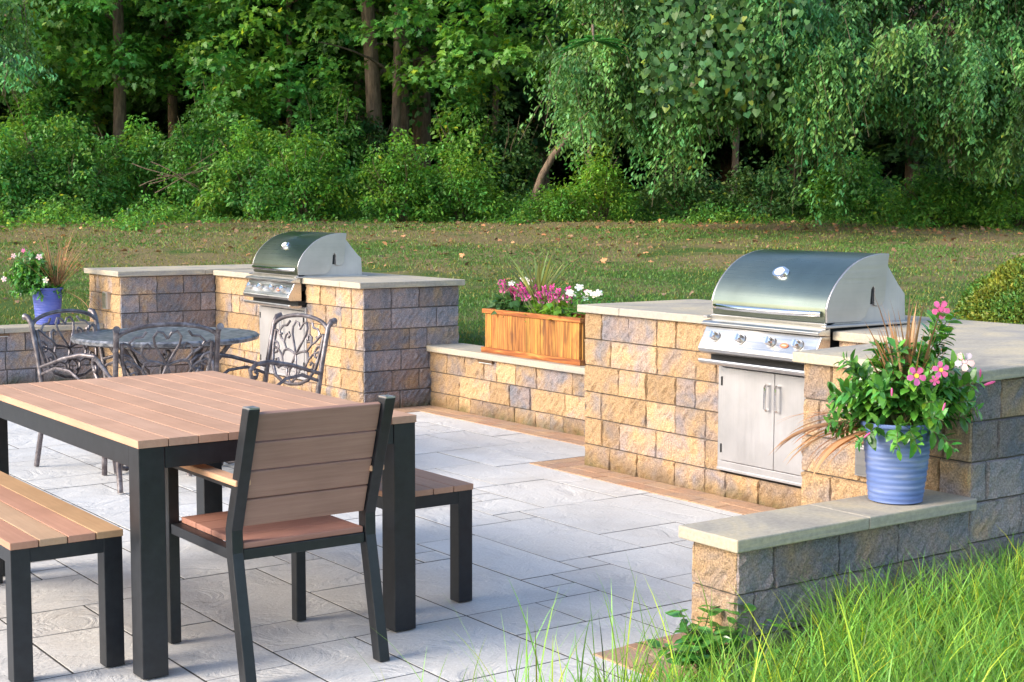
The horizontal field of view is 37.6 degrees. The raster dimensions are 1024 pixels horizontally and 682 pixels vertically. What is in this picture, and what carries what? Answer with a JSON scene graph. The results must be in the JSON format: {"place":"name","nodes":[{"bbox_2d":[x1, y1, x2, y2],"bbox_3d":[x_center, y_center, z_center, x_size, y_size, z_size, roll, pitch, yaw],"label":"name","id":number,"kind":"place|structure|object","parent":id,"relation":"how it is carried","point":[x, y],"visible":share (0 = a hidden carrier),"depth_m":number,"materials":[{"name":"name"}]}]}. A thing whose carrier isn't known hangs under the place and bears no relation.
{"place":"outdoors","nodes":[
{"label":"outdoors","id":0,"kind":"place"},
{"bbox_2d":[0,412,816,681],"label":"patio","id":1,"kind":"structure","parent":0,"point":[206,651],"depth_m":5.80,"materials":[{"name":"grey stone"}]},
{"bbox_2d":[0,321,103,384],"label":"wall","id":2,"kind":"structure","parent":1,"relation":"on","point":[17,362],"depth_m":12.06,"materials":[{"name":"grey"}]},
{"bbox_2d":[0,333,9,336],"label":"wall light","id":3,"kind":"object","parent":2,"relation":"attached to","point":[4,334],"visible":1,"depth_m":11.90,"materials":[{"name":"silver metal"}]},
{"bbox_2d":[30,288,63,324],"bbox_3d":[-3.773,-0.285,12.234,0.256,0.300,0.256,-4,6,-35],"label":"flower pot","id":4,"kind":"object","parent":2,"relation":"on","point":[51,301],"visible":0.72,"depth_m":12.15,"materials":[{"name":"ceramic"}]},
{"bbox_2d":[0,249,66,301],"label":"flowering plant","id":5,"kind":"object","parent":4,"relation":"in","point":[29,276],"visible":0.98,"depth_m":12.08,"materials":[{"name":"green plant"}]},
{"bbox_2d":[10,228,104,311],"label":"ornamental grass","id":6,"kind":"object","parent":4,"relation":"in","point":[55,281],"depth_m":12.20,"materials":[{"name":"plant"}]},
{"bbox_2d":[0,471,124,681],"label":"bench","id":7,"kind":"object","parent":1,"relation":"on","point":[36,524],"visible":1,"depth_m":4.71,"materials":[{"name":"brown wood"}]},
{"bbox_2d":[22,308,171,473],"bbox_3d":[-2.291,0.258,8.419,0.629,0.858,0.606,3,6,26],"label":"ornate metal chair","id":8,"kind":"object","parent":1,"relation":"on","point":[37,341],"visible":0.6,"depth_m":8.39,"materials":[{"name":"metal"}]},
{"bbox_2d":[91,322,223,492],"bbox_3d":[-1.848,0.309,7.871,0.606,0.858,0.629,-2,6,-24],"label":"ornate metal chair","id":9,"kind":"object","parent":1,"relation":"on","point":[208,355],"visible":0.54,"depth_m":7.61,"materials":[{"name":"metal"}]},
{"bbox_2d":[70,327,258,470],"bbox_3d":[-1.954,0.318,8.535,1.040,0.718,1.040,-4,6,-35],"label":"round table","id":10,"kind":"object","parent":1,"relation":"on","point":[229,337],"visible":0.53,"depth_m":8.32,"materials":[{"name":"metal"}]},
{"bbox_2d":[0,371,416,679],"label":"dining table","id":11,"kind":"object","parent":1,"relation":"on","point":[147,430],"visible":0.69,"depth_m":5.11,"materials":[{"name":"brown wood"}]},
{"bbox_2d":[187,312,336,475],"bbox_3d":[-1.348,0.293,8.060,0.630,0.858,0.606,-5,7,-42],"label":"ornate metal chair","id":12,"kind":"object","parent":1,"relation":"on","point":[272,360],"visible":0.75,"depth_m":8.13,"materials":[{"name":"metal"}]},
{"bbox_2d":[84,264,464,407],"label":"stone grill island","id":13,"kind":"structure","parent":1,"relation":"on","point":[386,330],"depth_m":10.96,"materials":[{"name":"grey stone"}]},
{"bbox_2d":[102,291,110,308],"bbox_3d":[-3.294,-0.330,12.228,0.040,0.140,0.100,-4,6,-35],"label":"outlet cover","id":14,"kind":"object","parent":13,"relation":"attached to","point":[106,297],"visible":1,"depth_m":12.19,"materials":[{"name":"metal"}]},
{"bbox_2d":[259,305,308,379],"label":"cabinet doors","id":15,"kind":"structure","parent":13,"relation":"attached to","point":[266,314],"depth_m":11.49,"materials":[{"name":"metal"}]},
{"bbox_2d":[260,306,281,368],"bbox_3d":[-1.877,-0.029,11.671,0.054,0.464,0.362,-4,6,-35],"label":"door","id":16,"kind":"structure","parent":15,"relation":"in","point":[267,314],"depth_m":11.72,"materials":[{"name":"metal"}]},
{"bbox_2d":[279,309,304,372],"bbox_3d":[-1.664,-0.001,11.374,0.054,0.464,0.362,-4,6,-35],"label":"door","id":17,"kind":"structure","parent":15,"relation":"in","point":[288,356],"depth_m":11.37,"materials":[{"name":"metal"}]},
{"bbox_2d":[243,231,366,308],"bbox_3d":[-1.611,-0.559,11.586,0.683,0.554,0.806,-4,6,-35],"label":"built in grill","id":18,"kind":"object","parent":13,"relation":"in","point":[284,264],"visible":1,"depth_m":11.34,"materials":[{"name":"metal"}]},
{"bbox_2d":[165,395,394,681],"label":"armchair","id":19,"kind":"object","parent":1,"relation":"on","point":[297,479],"visible":0.94,"depth_m":4.69,"materials":[{"name":"brown wood"}]},
{"bbox_2d":[376,468,472,602],"bbox_3d":[-0.658,0.699,5.950,0.346,0.437,1.295,-4,6,-35],"label":"bench","id":20,"kind":"object","parent":1,"relation":"on","point":[433,489],"visible":0.23,"depth_m":5.51,"materials":[{"name":"brown wood"}]},
{"bbox_2d":[426,343,584,436],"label":"wall","id":21,"kind":"structure","parent":1,"relation":"on","point":[540,394],"depth_m":10.07,"materials":[{"name":"grey stone"}]},
{"bbox_2d":[478,359,493,363],"bbox_3d":[-0.180,0.141,10.265,0.017,0.025,0.170,-4,6,-35],"label":"wall light","id":22,"kind":"object","parent":21,"relation":"attached to","point":[485,361],"visible":1,"depth_m":10.25,"materials":[{"name":"silver metal"}]},
{"bbox_2d":[481,308,586,365],"bbox_3d":[0.216,-0.040,9.976,0.268,0.300,1.102,-4,6,-35],"label":"wooden planter","id":23,"kind":"object","parent":21,"relation":"on","point":[554,338],"visible":0.77,"depth_m":9.85,"materials":[{"name":"brown wood"}]},
{"bbox_2d":[482,279,531,316],"bbox_3d":[0.013,-0.274,10.258,0.366,0.316,0.532,-1,5,-9],"label":"celosia","id":24,"kind":"object","parent":23,"relation":"in","point":[514,304],"visible":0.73,"depth_m":10.24,"materials":[{"name":"pink plant"}]},
{"bbox_2d":[508,277,543,303],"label":"white flower plant","id":25,"kind":"object","parent":23,"relation":"in","point":[511,282],"visible":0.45,"depth_m":10.22,"materials":[{"name":"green plant"}]},
{"bbox_2d":[493,249,585,307],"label":"spiky plant","id":26,"kind":"object","parent":23,"relation":"in","point":[539,282],"visible":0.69,"depth_m":10.03,"materials":[{"name":"green plant"}]},
{"bbox_2d":[506,284,585,321],"bbox_3d":[0.264,-0.232,9.876,0.409,0.293,0.864,-4,6,-35],"label":"celosia","id":27,"kind":"object","parent":23,"relation":"in","point":[550,307],"visible":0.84,"depth_m":9.84,"materials":[{"name":"pink plant"}]},
{"bbox_2d":[553,284,615,314],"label":"white flower plant","id":28,"kind":"object","parent":23,"relation":"in","point":[586,295],"visible":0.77,"depth_m":9.57,"materials":[{"name":"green plant"}]},
{"bbox_2d":[394,405,775,681],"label":"brick border","id":29,"kind":"object","parent":1,"relation":"on","point":[576,466],"visible":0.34,"depth_m":7.89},
{"bbox_2d":[634,602,755,678],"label":"weed","id":30,"kind":"object","parent":29,"relation":"on","point":[725,631],"visible":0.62,"depth_m":4.65,"materials":[{"name":"green plant"}]},
{"bbox_2d":[577,299,1023,592],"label":"stone grill island","id":31,"kind":"structure","parent":1,"relation":"on","point":[651,386],"depth_m":7.37,"materials":[{"name":"grey stone"}]},
{"bbox_2d":[717,365,805,486],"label":"cabinet doors","id":32,"kind":"structure","parent":31,"relation":"attached to","point":[753,405],"depth_m":7.26,"materials":[{"name":"metal"}]},
{"bbox_2d":[720,367,774,469],"bbox_3d":[1.135,0.375,7.328,0.054,0.464,0.362,-4,6,-35],"label":"door","id":33,"kind":"structure","parent":32,"relation":"in","point":[748,414],"depth_m":7.33,"materials":[{"name":"metal"}]},
{"bbox_2d":[773,374,805,475],"bbox_3d":[1.348,0.402,7.031,0.054,0.464,0.362,-4,6,-35],"label":"door","id":34,"kind":"structure","parent":32,"relation":"in","point":[789,397],"depth_m":7.11,"materials":[{"name":"metal"}]},
{"bbox_2d":[698,249,914,375],"bbox_3d":[1.395,-0.152,7.252,0.683,0.554,0.806,-4,6,-35],"label":"built in grill","id":35,"kind":"object","parent":31,"relation":"in","point":[773,310],"visible":0.98,"depth_m":7.05,"materials":[{"name":"metal"}]},
{"bbox_2d":[855,444,865,476],"bbox_3d":[1.355,0.461,5.763,0.030,0.120,0.100,-4,6,-35],"label":"outlet cover","id":36,"kind":"object","parent":31,"relation":"attached to","point":[860,467],"visible":0.3,"depth_m":5.77,"materials":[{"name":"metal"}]},
{"bbox_2d":[679,489,976,665],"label":"wall","id":37,"kind":"structure","parent":1,"relation":"on","point":[758,559],"depth_m":4.96,"materials":[{"name":"grey stone"}]},
{"bbox_2d":[860,418,930,504],"bbox_3d":[1.356,0.422,5.312,0.261,0.285,0.260,-4,6,-35],"label":"flower pot","id":38,"kind":"object","parent":37,"relation":"on","point":[892,478],"visible":0.76,"depth_m":5.23,"materials":[{"name":"ceramic"}]},
{"bbox_2d":[771,293,954,479],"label":"ornamental grass","id":39,"kind":"object","parent":38,"relation":"in","point":[910,339],"depth_m":5.27,"materials":[{"name":"beige plant"}]},
{"bbox_2d":[823,301,994,460],"bbox_3d":[1.372,0.129,5.278,0.561,0.550,0.492,-4,6,-35],"label":"flowering plant","id":40,"kind":"object","parent":38,"relation":"in","point":[933,397],"visible":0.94,"depth_m":5.19,"materials":[{"name":"green plant"}]},
{"bbox_2d":[0,141,1023,681],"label":"ground","id":41,"kind":"structure","parent":0,"point":[702,251],"depth_m":18.43,"materials":[{"name":"green plant"}]},
{"bbox_2d":[0,122,60,218],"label":"shrub","id":42,"kind":"object","parent":41,"relation":"on","point":[5,137],"visible":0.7,"depth_m":23.88,"materials":[{"name":"green plant"}]},
{"bbox_2d":[0,0,65,99],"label":"weeping tree","id":43,"kind":"object","parent":41,"relation":"on","point":[10,61],"visible":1,"depth_m":20.26,"materials":[{"name":"green plant"}]},
{"bbox_2d":[0,2,70,159],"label":"background tree","id":44,"kind":"object","parent":41,"relation":"on","point":[5,111],"visible":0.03,"depth_m":32.66,"materials":[{"name":"green plant"}]},
{"bbox_2d":[0,0,92,153],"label":"maple tree","id":45,"kind":"object","parent":41,"relation":"on","point":[46,29],"visible":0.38,"depth_m":26.90,"materials":[{"name":"green plant"}]},
{"bbox_2d":[0,67,97,203],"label":"shrub","id":46,"kind":"object","parent":41,"relation":"on","point":[34,106],"visible":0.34,"depth_m":26.64,"materials":[{"name":"green plant"}]},
{"bbox_2d":[0,7,107,158],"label":"background tree","id":47,"kind":"object","parent":41,"relation":"on","point":[14,115],"depth_m":35.40,"materials":[{"name":"green plant"}]},
{"bbox_2d":[0,110,129,218],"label":"shrub","id":48,"kind":"object","parent":41,"relation":"on","point":[64,153],"visible":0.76,"depth_m":24.24,"materials":[{"name":"green plant"}]},
{"bbox_2d":[1,0,201,193],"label":"background tree","id":49,"kind":"object","parent":41,"relation":"on","point":[100,109],"visible":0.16,"depth_m":31.96,"materials":[{"name":"green plant"}]},
{"bbox_2d":[0,0,237,202],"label":"maple tree","id":50,"kind":"object","parent":41,"relation":"on","point":[117,69],"visible":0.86,"depth_m":27.21,"materials":[{"name":"green plant"}]},
{"bbox_2d":[74,112,194,217],"bbox_3d":[-6.401,-2.874,25.585,2.040,2.020,2.053,4,6,36],"label":"shrub","id":51,"kind":"object","parent":41,"relation":"on","point":[138,146],"visible":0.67,"depth_m":25.19,"materials":[{"name":"green plant"}]},
{"bbox_2d":[105,25,190,176],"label":"background tree","id":52,"kind":"object","parent":41,"relation":"on","point":[153,119],"visible":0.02,"depth_m":41.92,"materials":[{"name":"green plant"}]},
{"bbox_2d":[83,0,274,194],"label":"maple tree","id":53,"kind":"object","parent":41,"relation":"on","point":[166,33],"visible":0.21,"depth_m":30.00,"materials":[{"name":"green plant"}]},
{"bbox_2d":[143,99,253,219],"bbox_3d":[-5.105,-2.919,24.899,2.001,2.143,1.936,-4,6,-35],"label":"shrub","id":54,"kind":"object","parent":41,"relation":"on","point":[203,145],"visible":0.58,"depth_m":24.63,"materials":[{"name":"green plant"}]},
{"bbox_2d":[74,0,334,169],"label":"background tree","id":55,"kind":"object","parent":41,"relation":"on","point":[156,109],"visible":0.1,"depth_m":32.56,"materials":[{"name":"green plant"}]},
{"bbox_2d":[178,47,280,209],"bbox_3d":[-4.995,-3.626,26.637,2.055,3.108,2.220,4,6,33],"label":"maple tree","id":56,"kind":"object","parent":41,"relation":"on","point":[258,108],"visible":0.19,"depth_m":26.53,"materials":[{"name":"green plant"}]},
{"bbox_2d":[127,3,350,156],"bbox_3d":[-6.272,-9.893,37.258,6.787,12.379,7.267,0,5,-6],"label":"background tree","id":57,"kind":"object","parent":41,"relation":"on","point":[280,118],"depth_m":36.93,"materials":[{"name":"green plant"}]},
{"bbox_2d":[192,114,314,220],"bbox_3d":[-4.134,-2.661,24.087,1.906,1.941,2.017,-4,6,-35],"label":"shrub","id":58,"kind":"object","parent":41,"relation":"on","point":[238,172],"visible":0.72,"depth_m":23.88,"materials":[{"name":"green plant"}]},
{"bbox_2d":[178,0,369,144],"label":"maple tree","id":59,"kind":"object","parent":41,"relation":"on","point":[261,69],"visible":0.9,"depth_m":26.14,"materials":[{"name":"green plant"}]},
{"bbox_2d":[240,120,372,221],"bbox_3d":[-3.238,-2.581,23.591,2.053,1.743,2.057,-4,6,-35],"label":"shrub","id":60,"kind":"object","parent":41,"relation":"on","point":[303,162],"visible":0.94,"depth_m":23.27,"materials":[{"name":"green plant"}]},
{"bbox_2d":[276,48,380,216],"bbox_3d":[-3.210,-3.536,26.320,2.039,3.141,1.848,-1,5,-16],"label":"maple tree","id":61,"kind":"object","parent":41,"relation":"on","point":[337,127],"visible":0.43,"depth_m":26.02,"materials":[{"name":"green plant"}]},
{"bbox_2d":[195,1,466,150],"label":"background tree","id":62,"kind":"object","parent":41,"relation":"on","point":[346,80],"visible":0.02,"depth_m":32.62,"materials":[{"name":"green plant"}]},
{"bbox_2d":[252,0,445,179],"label":"maple tree","id":63,"kind":"object","parent":41,"relation":"on","point":[304,5],"visible":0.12,"depth_m":29.61,"materials":[{"name":"green plant"}]},
{"bbox_2d":[311,101,400,210],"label":"shrub","id":64,"kind":"object","parent":41,"relation":"on","point":[368,127],"visible":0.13,"depth_m":26.62,"materials":[{"name":"green plant"}]},
{"bbox_2d":[301,68,434,147],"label":"background tree","id":65,"kind":"object","parent":41,"relation":"on","point":[386,122],"depth_m":40.34,"materials":[{"name":"green plant"}]},
{"bbox_2d":[259,0,518,194],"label":"maple tree","id":66,"kind":"object","parent":41,"relation":"on","point":[373,79],"visible":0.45,"depth_m":27.88,"materials":[{"name":"green plant"}]},
{"bbox_2d":[340,127,464,222],"bbox_3d":[-1.767,-2.514,23.517,1.943,1.678,1.902,2,6,22],"label":"shrub","id":67,"kind":"object","parent":41,"relation":"on","point":[405,187],"visible":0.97,"depth_m":23.31,"materials":[{"name":"green plant"}]},
{"bbox_2d":[318,0,489,160],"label":"maple tree","id":68,"kind":"object","parent":41,"relation":"on","point":[404,117],"visible":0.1,"depth_m":28.81,"materials":[{"name":"green plant"}]},
{"bbox_2d":[291,0,535,172],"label":"background tree","id":69,"kind":"object","parent":41,"relation":"on","point":[386,117],"visible":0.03,"depth_m":33.56,"materials":[{"name":"green plant"}]},
{"bbox_2d":[317,0,540,169],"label":"maple tree","id":70,"kind":"object","parent":41,"relation":"on","point":[422,133],"visible":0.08,"depth_m":29.19,"materials":[{"name":"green plant"}]},
{"bbox_2d":[410,147,518,222],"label":"shrub","id":71,"kind":"object","parent":41,"relation":"on","point":[461,181],"visible":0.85,"depth_m":23.50,"materials":[{"name":"green plant"}]},
{"bbox_2d":[416,83,515,213],"bbox_3d":[-0.863,-3.204,26.138,1.795,2.645,1.810,-4,6,-35],"label":"shrub","id":72,"kind":"object","parent":41,"relation":"on","point":[441,153],"visible":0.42,"depth_m":25.87,"materials":[{"name":"green plant"}]},
{"bbox_2d":[350,0,605,144],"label":"maple tree","id":73,"kind":"object","parent":41,"relation":"on","point":[511,50],"visible":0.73,"depth_m":25.52,"materials":[{"name":"green plant"}]},
{"bbox_2d":[431,32,553,126],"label":"background tree","id":74,"kind":"object","parent":41,"relation":"on","point":[504,118],"depth_m":38.02,"materials":[{"name":"green plant"}]},
{"bbox_2d":[13,4,983,187],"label":"distant foliage","id":75,"kind":"object","parent":41,"relation":"on","point":[898,170],"visible":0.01,"depth_m":42.03,"materials":[{"name":"green plant"}]},
{"bbox_2d":[456,96,553,217],"bbox_3d":[-0.229,-3.108,26.106,1.948,2.252,2.082,0,5,-1],"label":"shrub","id":76,"kind":"object","parent":41,"relation":"on","point":[518,162],"visible":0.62,"depth_m":25.85,"materials":[{"name":"green plant"}]},
{"bbox_2d":[0,180,1023,231],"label":"undergrowth","id":77,"kind":"object","parent":41,"relation":"on","point":[130,216],"visible":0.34,"depth_m":23.52,"materials":[{"name":"green plant"}]},
{"bbox_2d":[430,0,663,192],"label":"background tree","id":78,"kind":"object","parent":41,"relation":"on","point":[541,143],"visible":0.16,"depth_m":31.87,"materials":[{"name":"green plant"}]},
{"bbox_2d":[510,177,597,221],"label":"shrub","id":79,"kind":"object","parent":41,"relation":"on","point":[554,206],"visible":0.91,"depth_m":23.41,"materials":[{"name":"green plant"}]},
{"bbox_2d":[516,124,631,182],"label":"background tree","id":80,"kind":"object","parent":41,"relation":"on","point":[569,169],"depth_m":43.52,"materials":[{"name":"green plant"}]},
{"bbox_2d":[447,0,703,212],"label":"leaning tree","id":81,"kind":"object","parent":41,"relation":"on","point":[545,169],"visible":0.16,"depth_m":25.29,"materials":[{"name":"green plant"}]},
{"bbox_2d":[555,24,634,213],"bbox_3d":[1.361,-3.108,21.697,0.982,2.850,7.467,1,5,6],"label":"mimosa sapling","id":82,"kind":"object","parent":41,"relation":"on","point":[590,38],"visible":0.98,"depth_m":18.27,"materials":[{"name":"green plant"}]},
{"bbox_2d":[501,0,692,190],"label":"background tree","id":83,"kind":"object","parent":41,"relation":"on","point":[624,155],"visible":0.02,"depth_m":35.73,"materials":[{"name":"green plant"}]},
{"bbox_2d":[562,131,643,220],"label":"shrub","id":84,"kind":"object","parent":41,"relation":"on","point":[604,185],"visible":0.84,"depth_m":23.95,"materials":[{"name":"green plant"}]},
{"bbox_2d":[345,554,896,681],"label":"sparse grass","id":85,"kind":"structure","parent":41,"relation":"on","point":[623,672],"depth_m":4.07,"materials":[{"name":"green plant"}]},
{"bbox_2d":[545,7,767,187],"bbox_3d":[3.539,-8.611,33.188,5.829,10.981,6.746,-4,7,-38],"label":"background tree","id":86,"kind":"object","parent":41,"relation":"on","point":[647,143],"visible":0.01,"depth_m":33.70,"materials":[{"name":"green plant"}]},
{"bbox_2d":[630,148,748,220],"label":"shrub","id":87,"kind":"object","parent":41,"relation":"on","point":[702,191],"visible":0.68,"depth_m":24.87,"materials":[{"name":"green plant"}]},
{"bbox_2d":[516,0,915,226],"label":"weeping tree","id":88,"kind":"object","parent":41,"relation":"on","point":[601,78],"visible":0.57,"depth_m":19.72,"materials":[{"name":"green plant"}]},
{"bbox_2d":[625,0,841,135],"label":"climbing vine","id":89,"kind":"object","parent":88,"relation":"attached to","point":[735,47],"visible":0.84,"depth_m":19.19,"materials":[{"name":"green plant"}]},
{"bbox_2d":[652,83,818,191],"bbox_3d":[5.495,-9.115,37.415,7.267,10.847,6.786,2,6,21],"label":"background tree","id":90,"kind":"object","parent":41,"relation":"on","point":[724,155],"visible":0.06,"depth_m":37.56,"materials":[{"name":"green plant"}]},
{"bbox_2d":[707,158,821,221],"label":"shrub","id":91,"kind":"object","parent":41,"relation":"on","point":[761,183],"visible":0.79,"depth_m":24.53,"materials":[{"name":"green plant"}]},
{"bbox_2d":[694,0,888,190],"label":"background tree","id":92,"kind":"object","parent":41,"relation":"on","point":[757,144],"visible":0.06,"depth_m":33.75,"materials":[{"name":"green plant"}]},
{"bbox_2d":[651,527,1023,681],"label":"tall grass","id":93,"kind":"structure","parent":41,"relation":"on","point":[971,623],"depth_m":4.55,"materials":[{"name":"green plant"}]},
{"bbox_2d":[790,147,907,221],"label":"shrub","id":94,"kind":"object","parent":41,"relation":"on","point":[871,187],"visible":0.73,"depth_m":23.75,"materials":[{"name":"green plant"}]},
{"bbox_2d":[773,11,929,180],"bbox_3d":[8.379,-9.163,36.149,5.829,11.332,6.746,-4,7,-39],"label":"background tree","id":95,"kind":"object","parent":41,"relation":"on","point":[859,118],"depth_m":36.26,"materials":[{"name":"green plant"}]},
{"bbox_2d":[683,582,1023,681],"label":"ground weeds","id":96,"kind":"object","parent":41,"relation":"on","point":[757,642],"visible":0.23,"depth_m":4.60,"materials":[{"name":"green plant"}]},
{"bbox_2d":[819,2,999,190],"bbox_3d":[8.817,-8.584,32.441,7.267,11.230,6.786,2,6,20],"label":"background tree","id":97,"kind":"object","parent":41,"relation":"on","point":[910,158],"visible":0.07,"depth_m":32.08,"materials":[{"name":"green plant"}]},
{"bbox_2d":[870,10,980,191],"bbox_3d":[11.430,-10.607,37.180,6.787,13.910,7.267,-1,5,-10],"label":"background tree","id":98,"kind":"object","parent":41,"relation":"on","point":[944,155],"visible":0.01,"depth_m":37.64,"materials":[{"name":"green plant"}]},
{"bbox_2d":[832,0,1023,201],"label":"weeping tree","id":99,"kind":"object","parent":41,"relation":"on","point":[951,83],"visible":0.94,"depth_m":20.06,"materials":[{"name":"green plant"}]},
{"bbox_2d":[870,147,992,227],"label":"shrub","id":100,"kind":"object","parent":41,"relation":"on","point":[932,195],"visible":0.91,"depth_m":22.27,"materials":[{"name":"green plant"}]},
{"bbox_2d":[903,1,1023,187],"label":"background tree","id":101,"kind":"object","parent":41,"relation":"on","point":[941,34],"depth_m":33.13,"materials":[{"name":"green plant"}]},
{"bbox_2d":[953,255,1023,324],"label":"round bush","id":102,"kind":"object","parent":41,"relation":"on","point":[996,295],"visible":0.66,"depth_m":11.37,"materials":[{"name":"green plant"}]},
{"bbox_2d":[957,153,1023,228],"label":"shrub","id":103,"kind":"object","parent":41,"relation":"on","point":[1003,216],"visible":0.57,"depth_m":21.91,"materials":[{"name":"green plant"}]},
{"bbox_2d":[0,219,1023,345],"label":"lawn grass","id":104,"kind":"structure","parent":0,"point":[612,294],"depth_m":18.46,"materials":[{"name":"green plant"}]},
{"bbox_2d":[0,151,1023,313],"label":"fallen leaves","id":105,"kind":"object","parent":104,"relation":"on","point":[603,260],"depth_m":20.93,"materials":[{"name":"plant"}]},
{"bbox_2d":[532,586,1022,681],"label":"short grass","id":106,"kind":"structure","parent":0,"point":[694,677],"depth_m":4.55,"materials":[{"name":"green plant"}]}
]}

